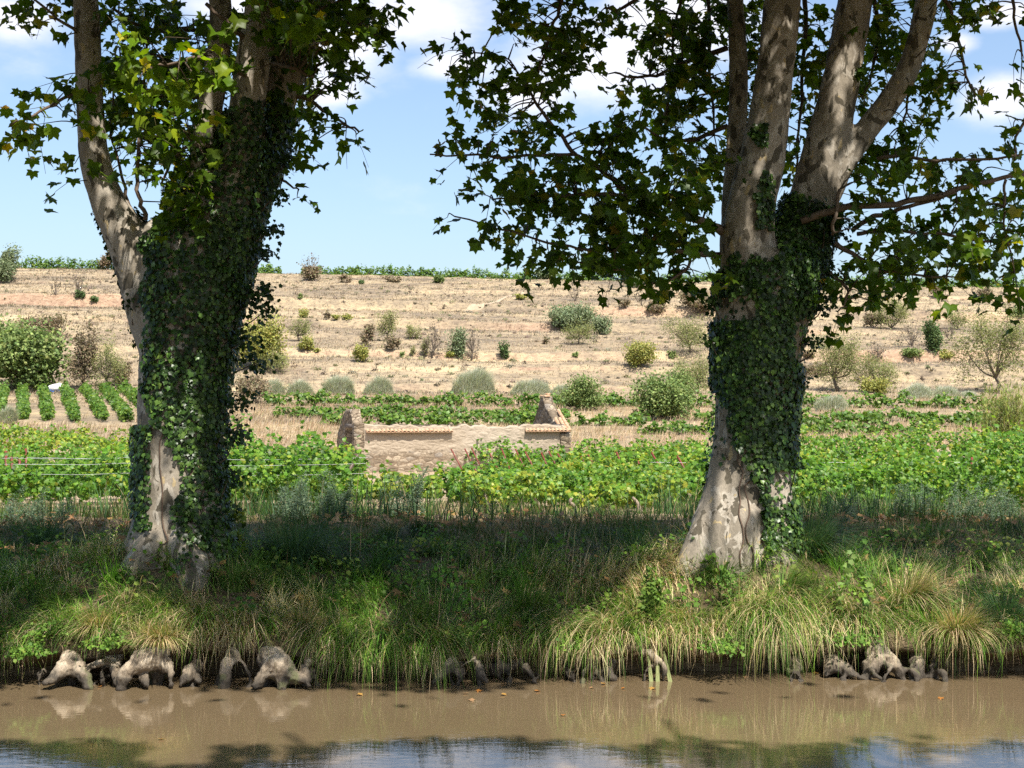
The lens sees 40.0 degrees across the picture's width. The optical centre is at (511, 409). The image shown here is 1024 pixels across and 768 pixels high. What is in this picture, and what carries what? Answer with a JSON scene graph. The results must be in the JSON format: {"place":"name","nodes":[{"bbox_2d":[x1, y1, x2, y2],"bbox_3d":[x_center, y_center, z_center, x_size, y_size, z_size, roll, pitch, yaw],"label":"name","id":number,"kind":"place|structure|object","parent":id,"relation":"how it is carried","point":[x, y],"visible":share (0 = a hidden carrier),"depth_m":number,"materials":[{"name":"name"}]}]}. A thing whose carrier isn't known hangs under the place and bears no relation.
{"place":"outdoors","nodes":[
{"label":"outdoors","id":0,"kind":"place"},
{"bbox_2d":[0,667,1023,767],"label":"water","id":1,"kind":"structure","parent":0,"point":[713,719],"depth_m":12.14,"materials":[{"name":"liquid"}]},
{"bbox_2d":[0,266,1023,675],"bbox_3d":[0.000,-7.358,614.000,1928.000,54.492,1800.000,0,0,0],"label":"terrain","id":2,"kind":"structure","parent":0,"point":[700,662],"depth_m":163.50,"materials":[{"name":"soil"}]},
{"bbox_2d":[0,242,24,283],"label":"olive bush","id":3,"kind":"object","parent":2,"relation":"on","point":[8,264],"visible":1,"depth_m":263.86,"materials":[{"name":"green plant"}]},
{"bbox_2d":[15,381,31,419],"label":"vine row","id":4,"kind":"object","parent":2,"relation":"on","point":[22,394],"visible":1,"depth_m":118.13,"materials":[{"name":"green plant"}]},
{"bbox_2d":[0,635,64,662],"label":"mint mat","id":5,"kind":"object","parent":2,"relation":"on","point":[27,652],"visible":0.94,"depth_m":13.71,"materials":[{"name":"green plant"}]},
{"bbox_2d":[0,485,76,523],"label":"weed","id":6,"kind":"object","parent":2,"relation":"on","point":[11,507],"visible":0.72,"depth_m":21.94,"materials":[{"name":"green plant"}]},
{"bbox_2d":[0,312,80,389],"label":"shrub","id":7,"kind":"object","parent":2,"relation":"on","point":[32,356],"visible":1,"depth_m":147.74,"materials":[{"name":"green plant"}]},
{"bbox_2d":[14,312,71,335],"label":"shrub","id":8,"kind":"object","parent":2,"relation":"on","point":[56,321],"visible":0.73,"depth_m":195.55,"materials":[{"name":"brown plant"}]},
{"bbox_2d":[36,381,56,420],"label":"vine row","id":9,"kind":"object","parent":2,"relation":"on","point":[46,406],"visible":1,"depth_m":116.68,"materials":[{"name":"green plant"}]},
{"bbox_2d":[12,614,80,637],"bbox_3d":[-4.483,2.156,14.072,0.723,0.200,0.798,0,0,34],"label":"mint mat","id":10,"kind":"object","parent":2,"relation":"on","point":[48,631],"visible":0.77,"depth_m":13.90,"materials":[{"name":"green plant"}]},
{"bbox_2d":[6,574,91,619],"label":"grass tussock","id":11,"kind":"object","parent":2,"relation":"on","point":[47,595],"depth_m":14.47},
{"bbox_2d":[1,496,98,550],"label":"grass tussock","id":12,"kind":"object","parent":2,"relation":"on","point":[49,533],"depth_m":17.68,"materials":[{"name":"plant"}]},
{"bbox_2d":[14,255,113,269],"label":"vine row","id":13,"kind":"object","parent":2,"relation":"on","point":[46,264],"visible":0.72,"depth_m":291.23,"materials":[{"name":"green plant"}]},
{"bbox_2d":[0,419,128,454],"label":"vine row","id":14,"kind":"object","parent":2,"relation":"on","point":[5,432],"visible":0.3,"depth_m":75.86,"materials":[{"name":"green plant"}]},
{"bbox_2d":[0,417,131,448],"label":"vine row","id":15,"kind":"object","parent":2,"relation":"on","point":[124,439],"visible":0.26,"depth_m":84.01,"materials":[{"name":"green plant"}]},
{"bbox_2d":[58,381,80,422],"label":"vine row","id":16,"kind":"object","parent":2,"relation":"on","point":[69,400],"visible":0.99,"depth_m":118.64,"materials":[{"name":"green plant"}]},
{"bbox_2d":[62,315,103,384],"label":"tree","id":17,"kind":"object","parent":2,"relation":"on","point":[83,358],"visible":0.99,"depth_m":148.15,"materials":[{"name":"brown plant"}]},
{"bbox_2d":[78,380,109,420],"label":"vine row","id":18,"kind":"object","parent":2,"relation":"on","point":[97,405],"visible":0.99,"depth_m":117.46,"materials":[{"name":"green plant"}]},
{"bbox_2d":[49,599,140,647],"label":"grass tussock","id":19,"kind":"object","parent":2,"relation":"on","point":[95,622],"depth_m":13.89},
{"bbox_2d":[87,326,130,386],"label":"tree","id":20,"kind":"object","parent":2,"relation":"on","point":[106,376],"visible":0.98,"depth_m":148.52,"materials":[{"name":"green plant"}]},
{"bbox_2d":[78,628,143,650],"bbox_3d":[-3.912,2.238,13.830,0.669,0.206,0.880,0,0,0],"label":"mint mat","id":21,"kind":"object","parent":2,"relation":"on","point":[109,642],"visible":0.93,"depth_m":13.71,"materials":[{"name":"green plant"}]},
{"bbox_2d":[98,381,134,421],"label":"vine row","id":22,"kind":"object","parent":2,"relation":"on","point":[119,405],"visible":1,"depth_m":118.38,"materials":[{"name":"green plant"}]},
{"bbox_2d":[109,574,193,621],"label":"grass tussock","id":23,"kind":"object","parent":2,"relation":"on","point":[160,596],"depth_m":14.21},
{"bbox_2d":[118,613,204,652],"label":"grass tussock","id":24,"kind":"object","parent":2,"relation":"on","point":[156,637],"depth_m":13.64,"materials":[{"name":"plant"}]},
{"bbox_2d":[3,439,323,463],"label":"vine row","id":25,"kind":"object","parent":2,"relation":"on","point":[44,454],"visible":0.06,"depth_m":53.99,"materials":[{"name":"green plant"}]},
{"bbox_2d":[0,423,355,461],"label":"vine row","id":26,"kind":"object","parent":2,"relation":"on","point":[85,442],"visible":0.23,"depth_m":63.87,"materials":[{"name":"green plant"}]},
{"bbox_2d":[0,447,369,505],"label":"vine row","id":27,"kind":"object","parent":2,"relation":"on","point":[69,460],"visible":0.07,"depth_m":30.52,"materials":[{"name":"green plant"}]},
{"bbox_2d":[0,419,370,504],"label":"vine row","id":28,"kind":"object","parent":2,"relation":"on","point":[15,475],"visible":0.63,"depth_m":28.05,"materials":[{"name":"green plant"}]},
{"bbox_2d":[4,444,366,497],"bbox_3d":[-9.448,1.484,33.488,11.964,1.370,1.763,0,0,0],"label":"vine row","id":29,"kind":"object","parent":2,"relation":"on","point":[73,449],"visible":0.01,"depth_m":33.32,"materials":[{"name":"green plant"}]},
{"bbox_2d":[0,0,415,690],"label":"plane tree","id":30,"kind":"object","parent":2,"relation":"on","point":[190,258],"visible":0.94,"depth_m":15.05,"materials":[{"name":"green plant"}]},
{"bbox_2d":[179,546,280,597],"bbox_3d":[-2.936,1.672,14.804,1.220,0.586,1.210,0,0,0],"label":"grass tussock","id":31,"kind":"object","parent":2,"relation":"on","point":[235,579],"depth_m":14.70,"materials":[{"name":"plant"}]},
{"bbox_2d":[230,373,276,404],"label":"shrub","id":32,"kind":"object","parent":2,"relation":"on","point":[253,385],"visible":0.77,"depth_m":126.92,"materials":[{"name":"brown plant"}]},
{"bbox_2d":[237,306,293,368],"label":"tree","id":33,"kind":"object","parent":2,"relation":"on","point":[267,330],"visible":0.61,"depth_m":163.66,"materials":[{"name":"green plant"}]},
{"bbox_2d":[252,345,293,372],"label":"shrub","id":34,"kind":"object","parent":2,"relation":"on","point":[280,365],"visible":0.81,"depth_m":162.10,"materials":[{"name":"green plant"}]},
{"bbox_2d":[273,481,311,520],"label":"weed","id":35,"kind":"object","parent":2,"relation":"on","point":[283,494],"visible":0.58,"depth_m":22.50,"materials":[{"name":"green plant"}]},
{"bbox_2d":[222,413,363,501],"bbox_3d":[-5.158,1.109,31.769,3.725,2.074,2.596,0,0,0],"label":"vine row","id":36,"kind":"object","parent":2,"relation":"on","point":[237,453],"visible":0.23,"depth_m":31.34,"materials":[{"name":"green plant"}]},
{"bbox_2d":[234,496,369,581],"bbox_3d":[-2.499,1.395,15.772,2.218,0.944,2.059,0,0,0],"label":"grass tussock","id":37,"kind":"object","parent":2,"relation":"on","point":[299,548],"depth_m":15.64,"materials":[{"name":"plant"}]},
{"bbox_2d":[262,599,343,642],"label":"grass tussock","id":38,"kind":"object","parent":2,"relation":"on","point":[301,617],"depth_m":14.13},
{"bbox_2d":[281,470,337,523],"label":"weed","id":39,"kind":"object","parent":2,"relation":"on","point":[300,490],"visible":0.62,"depth_m":22.37,"materials":[{"name":"green plant"}]},
{"bbox_2d":[231,459,443,503],"bbox_3d":[-3.901,1.488,29.419,4.971,1.037,2.265,0,0,0],"label":"vine row","id":40,"kind":"object","parent":2,"relation":"on","point":[435,480],"visible":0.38,"depth_m":29.06,"materials":[{"name":"green plant"}]},
{"bbox_2d":[320,372,360,394],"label":"broom bush","id":41,"kind":"object","parent":2,"relation":"on","point":[334,385],"visible":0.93,"depth_m":140.47,"materials":[{"name":"green plant"}]},
{"bbox_2d":[316,478,386,522],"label":"weed","id":42,"kind":"object","parent":2,"relation":"on","point":[340,499],"visible":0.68,"depth_m":22.05,"materials":[{"name":"green plant"}]},
{"bbox_2d":[359,373,394,394],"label":"broom bush","id":43,"kind":"object","parent":2,"relation":"on","point":[378,384],"visible":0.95,"depth_m":140.99,"materials":[{"name":"green plant"}]},
{"bbox_2d":[373,307,401,337],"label":"tree","id":44,"kind":"object","parent":2,"relation":"on","point":[388,322],"visible":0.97,"depth_m":193.87,"materials":[{"name":"green plant"}]},
{"bbox_2d":[385,466,430,517],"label":"weed","id":45,"kind":"object","parent":2,"relation":"on","point":[418,492],"visible":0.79,"depth_m":23.02,"materials":[{"name":"green plant"}]},
{"bbox_2d":[367,587,471,636],"bbox_3d":[-0.896,2.068,14.396,1.279,0.583,0.984,0,0,-15],"label":"grass tussock","id":46,"kind":"object","parent":2,"relation":"on","point":[420,613],"depth_m":14.36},
{"bbox_2d":[337,393,571,472],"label":"ruined house","id":47,"kind":"structure","parent":2,"relation":"on","point":[403,447],"depth_m":72.28,"materials":[{"name":"stone"}]},
{"bbox_2d":[444,326,468,359],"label":"olive tree","id":48,"kind":"object","parent":2,"relation":"on","point":[458,343],"visible":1,"depth_m":175.20,"materials":[{"name":"green plant"}]},
{"bbox_2d":[446,365,497,394],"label":"broom bush","id":49,"kind":"object","parent":2,"relation":"on","point":[471,381],"visible":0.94,"depth_m":142.91,"materials":[{"name":"green plant"}]},
{"bbox_2d":[0,460,1023,692],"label":"grass","id":50,"kind":"structure","parent":2,"relation":"on","point":[767,617],"depth_m":15.12,"materials":[{"name":"plant"}]},
{"bbox_2d":[0,390,1023,456],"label":"tall dry grass","id":51,"kind":"structure","parent":2,"relation":"on","point":[321,428],"depth_m":105.09,"materials":[{"name":"plant"}]},
{"bbox_2d":[0,507,1023,637],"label":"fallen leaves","id":52,"kind":"object","parent":2,"relation":"on","point":[448,523],"visible":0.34,"depth_m":17.82,"materials":[{"name":"brown plant"}]},
{"bbox_2d":[0,266,1023,395],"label":"scrub","id":53,"kind":"object","parent":2,"relation":"on","point":[605,360],"visible":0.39,"depth_m":201.05,"materials":[{"name":"brown plant"}]},
{"bbox_2d":[509,377,552,395],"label":"broom bush","id":54,"kind":"object","parent":2,"relation":"on","point":[534,386],"visible":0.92,"depth_m":142.36,"materials":[{"name":"green plant"}]},
{"bbox_2d":[476,572,586,627],"bbox_3d":[0.205,1.974,14.635,1.468,0.642,1.126,0,0,-20],"label":"grass tussock","id":55,"kind":"object","parent":2,"relation":"on","point":[527,602],"depth_m":14.60,"materials":[{"name":"plant"}]},
{"bbox_2d":[459,460,687,512],"bbox_3d":[2.018,1.616,28.751,6.185,1.216,1.526,0,0,-3],"label":"vine row","id":56,"kind":"object","parent":2,"relation":"on","point":[629,489],"visible":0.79,"depth_m":28.48,"materials":[{"name":"green plant"}]},
{"bbox_2d":[541,295,606,329],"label":"olive bush","id":57,"kind":"object","parent":2,"relation":"on","point":[565,315],"visible":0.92,"depth_m":212.21,"materials":[{"name":"green plant"}]},
{"bbox_2d":[560,316,597,343],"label":"tree","id":58,"kind":"object","parent":2,"relation":"on","point":[584,332],"visible":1,"depth_m":190.87,"materials":[{"name":"green plant"}]},
{"bbox_2d":[553,372,610,410],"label":"shrub","id":59,"kind":"object","parent":2,"relation":"on","point":[583,393],"visible":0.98,"depth_m":118.61,"materials":[{"name":"green plant"}]},
{"bbox_2d":[590,312,616,334],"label":"olive bush","id":60,"kind":"object","parent":2,"relation":"on","point":[601,324],"visible":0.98,"depth_m":202.14,"materials":[{"name":"green plant"}]},
{"bbox_2d":[547,467,710,571],"bbox_3d":[1.426,1.192,16.046,2.649,1.349,2.351,0,0,35],"label":"rush clump","id":61,"kind":"object","parent":2,"relation":"on","point":[634,538],"visible":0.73,"depth_m":15.98,"materials":[{"name":"green plant"}]},
{"bbox_2d":[261,388,1005,407],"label":"vine row","id":62,"kind":"object","parent":2,"relation":"on","point":[451,398],"visible":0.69,"depth_m":123.54,"materials":[{"name":"green plant"}]},
{"bbox_2d":[272,400,999,421],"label":"vine row","id":63,"kind":"object","parent":2,"relation":"on","point":[389,409],"visible":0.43,"depth_m":110.32,"materials":[{"name":"green plant"}]},
{"bbox_2d":[621,336,661,367],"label":"shrub","id":64,"kind":"object","parent":2,"relation":"on","point":[644,353],"visible":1,"depth_m":164.40,"materials":[{"name":"green plant"}]},
{"bbox_2d":[632,565,669,629],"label":"weed","id":65,"kind":"object","parent":2,"relation":"on","point":[649,589],"visible":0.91,"depth_m":14.31,"materials":[{"name":"green plant"}]},
{"bbox_2d":[318,407,991,426],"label":"vine row","id":66,"kind":"object","parent":2,"relation":"on","point":[437,418],"visible":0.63,"depth_m":104.75,"materials":[{"name":"green plant"}]},
{"bbox_2d":[301,265,1023,287],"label":"vine row","id":67,"kind":"object","parent":2,"relation":"on","point":[357,269],"visible":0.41,"depth_m":290.94,"materials":[{"name":"green plant"}]},
{"bbox_2d":[621,363,705,419],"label":"shrub","id":68,"kind":"object","parent":2,"relation":"on","point":[659,397],"visible":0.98,"depth_m":108.72,"materials":[{"name":"green plant"}]},
{"bbox_2d":[657,360,703,412],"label":"shrub","id":69,"kind":"object","parent":2,"relation":"on","point":[681,378],"visible":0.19,"depth_m":114.98,"materials":[{"name":"green plant"}]},
{"bbox_2d":[657,310,710,352],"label":"tree","id":70,"kind":"object","parent":2,"relation":"on","point":[685,332],"visible":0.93,"depth_m":176.54,"materials":[{"name":"green plant"}]},
{"bbox_2d":[666,350,708,393],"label":"tree","id":71,"kind":"object","parent":2,"relation":"on","point":[702,375],"visible":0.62,"depth_m":144.74,"materials":[{"name":"green plant"}]},
{"bbox_2d":[417,0,1023,685],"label":"plane tree","id":72,"kind":"object","parent":2,"relation":"on","point":[773,260],"visible":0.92,"depth_m":15.37,"materials":[{"name":"green plant"}]},
{"bbox_2d":[678,548,764,588],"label":"grass tussock","id":73,"kind":"object","parent":2,"relation":"on","point":[712,574],"depth_m":14.93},
{"bbox_2d":[690,631,753,657],"bbox_3d":[2.095,2.322,14.055,0.628,0.198,0.909,0,0,7],"label":"mint mat","id":74,"kind":"object","parent":2,"relation":"on","point":[721,648],"visible":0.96,"depth_m":13.92,"materials":[{"name":"green plant"}]},
{"bbox_2d":[705,568,747,611],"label":"weed","id":75,"kind":"object","parent":2,"relation":"on","point":[729,582],"visible":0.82,"depth_m":14.58,"materials":[{"name":"green plant"}]},
{"bbox_2d":[433,454,1023,498],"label":"vine row","id":76,"kind":"object","parent":2,"relation":"on","point":[451,474],"visible":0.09,"depth_m":34.76,"materials":[{"name":"green plant"}]},
{"bbox_2d":[447,459,1023,508],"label":"vine row","id":77,"kind":"object","parent":2,"relation":"on","point":[573,484],"visible":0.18,"depth_m":31.43,"materials":[{"name":"green plant"}]},
{"bbox_2d":[453,453,1020,493],"bbox_3d":[7.904,1.777,37.525,19.257,1.266,1.654,0,0,-1],"label":"vine row","id":78,"kind":"object","parent":2,"relation":"on","point":[583,480],"visible":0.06,"depth_m":37.38,"materials":[{"name":"green plant"}]},
{"bbox_2d":[464,423,1023,468],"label":"vine row","id":79,"kind":"object","parent":2,"relation":"on","point":[589,443],"visible":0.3,"depth_m":72.48,"materials":[{"name":"green plant"}]},
{"bbox_2d":[477,450,1017,481],"bbox_3d":[9.350,1.915,43.382,21.012,1.380,1.523,0,0,-1],"label":"vine row","id":80,"kind":"object","parent":2,"relation":"on","point":[511,465],"visible":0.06,"depth_m":43.18,"materials":[{"name":"green plant"}]},
{"bbox_2d":[495,454,1015,492],"bbox_3d":[8.965,1.889,40.282,19.370,1.211,1.858,0,0,0],"label":"vine row","id":81,"kind":"object","parent":2,"relation":"on","point":[571,462],"visible":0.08,"depth_m":40.17,"materials":[{"name":"green plant"}]},
{"bbox_2d":[498,421,1023,470],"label":"vine row","id":82,"kind":"object","parent":2,"relation":"on","point":[525,461],"visible":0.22,"depth_m":65.45,"materials":[{"name":"green plant"}]},
{"bbox_2d":[533,435,1023,470],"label":"vine row","id":83,"kind":"object","parent":2,"relation":"on","point":[812,451],"visible":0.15,"depth_m":59.43,"materials":[{"name":"green plant"}]},
{"bbox_2d":[636,413,936,435],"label":"vine row","id":84,"kind":"object","parent":2,"relation":"on","point":[687,428],"visible":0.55,"depth_m":99.42,"materials":[{"name":"green plant"}]},
{"bbox_2d":[747,553,834,610],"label":"grass tussock","id":85,"kind":"object","parent":2,"relation":"on","point":[801,584],"depth_m":14.79,"materials":[{"name":"plant"}]},
{"bbox_2d":[602,444,983,475],"bbox_3d":[12.934,1.911,50.334,19.424,1.839,1.581,0,0,-1],"label":"vine row","id":86,"kind":"object","parent":2,"relation":"on","point":[630,453],"visible":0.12,"depth_m":50.19,"materials":[{"name":"green plant"}]},
{"bbox_2d":[567,439,1023,475],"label":"vine row","id":87,"kind":"object","parent":2,"relation":"on","point":[601,459],"visible":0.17,"depth_m":54.47,"materials":[{"name":"green plant"}]},
{"bbox_2d":[600,415,1023,459],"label":"vine row","id":88,"kind":"object","parent":2,"relation":"on","point":[927,426],"visible":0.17,"depth_m":79.47,"materials":[{"name":"green plant"}]},
{"bbox_2d":[639,448,1019,472],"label":"vine row","id":89,"kind":"object","parent":2,"relation":"on","point":[671,462],"visible":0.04,"depth_m":46.45,"materials":[{"name":"green plant"}]},
{"bbox_2d":[777,488,883,565],"bbox_3d":[3.468,1.319,15.674,1.560,0.858,1.759,0,0,23],"label":"grass tussock","id":90,"kind":"object","parent":2,"relation":"on","point":[822,538],"depth_m":15.63,"materials":[{"name":"plant"}]},
{"bbox_2d":[812,393,849,411],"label":"broom bush","id":91,"kind":"object","parent":2,"relation":"on","point":[835,402],"visible":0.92,"depth_m":118.07,"materials":[{"name":"green plant"}]},
{"bbox_2d":[807,326,865,391],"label":"almond tree","id":92,"kind":"object","parent":2,"relation":"on","point":[849,357],"visible":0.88,"depth_m":149.12,"materials":[{"name":"green plant"}]},
{"bbox_2d":[824,626,885,647],"bbox_3d":[3.422,2.291,14.357,0.685,0.202,0.944,0,0,0],"label":"mint mat","id":93,"kind":"object","parent":2,"relation":"on","point":[856,641],"visible":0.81,"depth_m":14.18,"materials":[{"name":"green plant"}]},
{"bbox_2d":[691,415,1023,508],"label":"vine row","id":94,"kind":"object","parent":2,"relation":"on","point":[1009,469],"visible":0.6,"depth_m":28.22,"materials":[{"name":"green plant"}]},
{"bbox_2d":[854,375,894,393],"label":"shrub","id":95,"kind":"object","parent":2,"relation":"on","point":[879,386],"visible":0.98,"depth_m":142.83,"materials":[{"name":"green plant"}]},
{"bbox_2d":[846,347,909,392],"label":"tree","id":96,"kind":"object","parent":2,"relation":"on","point":[870,367],"visible":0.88,"depth_m":148.39,"materials":[{"name":"green plant"}]},
{"bbox_2d":[867,294,913,328],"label":"shrub","id":97,"kind":"object","parent":2,"relation":"on","point":[900,312],"visible":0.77,"depth_m":214.21,"materials":[{"name":"green plant"}]},
{"bbox_2d":[849,483,938,521],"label":"weed","id":98,"kind":"object","parent":2,"relation":"on","point":[905,504],"visible":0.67,"depth_m":22.48,"materials":[{"name":"green plant"}]},
{"bbox_2d":[898,380,934,398],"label":"broom bush","id":99,"kind":"object","parent":2,"relation":"on","point":[918,390],"visible":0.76,"depth_m":135.29,"materials":[{"name":"green plant"}]},
{"bbox_2d":[867,553,982,618],"bbox_3d":[4.281,1.842,15.040,1.500,0.738,1.509,0,0,0],"label":"grass tussock","id":100,"kind":"object","parent":2,"relation":"on","point":[922,584],"depth_m":14.86,"materials":[{"name":"plant"}]},
{"bbox_2d":[921,316,945,355],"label":"shrub","id":101,"kind":"object","parent":2,"relation":"on","point":[931,331],"visible":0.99,"depth_m":178.44,"materials":[{"name":"green plant"}]},
{"bbox_2d":[903,594,1015,652],"bbox_3d":[4.598,2.110,14.166,1.274,0.616,1.056,0,0,-43],"label":"grass tussock","id":102,"kind":"object","parent":2,"relation":"on","point":[963,623],"depth_m":14.11,"materials":[{"name":"plant"}]},
{"bbox_2d":[941,475,1007,521],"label":"weed","id":103,"kind":"object","parent":2,"relation":"on","point":[975,495],"visible":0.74,"depth_m":22.49,"materials":[{"name":"green plant"}]},
{"bbox_2d":[933,292,1023,392],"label":"almond tree","id":104,"kind":"object","parent":2,"relation":"on","point":[1013,337],"visible":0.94,"depth_m":147.68,"materials":[{"name":"green plant"}]},
{"bbox_2d":[944,579,1023,637],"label":"grass tussock","id":105,"kind":"object","parent":2,"relation":"on","point":[1009,609],"depth_m":14.46,"materials":[{"name":"plant"}]},
{"bbox_2d":[957,490,1020,523],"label":"weed","id":106,"kind":"object","parent":2,"relation":"on","point":[1007,501],"visible":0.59,"depth_m":22.01,"materials":[{"name":"green plant"}]},
{"bbox_2d":[969,378,1023,440],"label":"bush","id":107,"kind":"object","parent":2,"relation":"on","point":[1015,415],"visible":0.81,"depth_m":93.98,"materials":[{"name":"green plant"}]},
{"bbox_2d":[0,0,1023,285],"label":"sky","id":108,"kind":"structure","parent":0,"point":[384,216],"materials":[{"name":"blue"}]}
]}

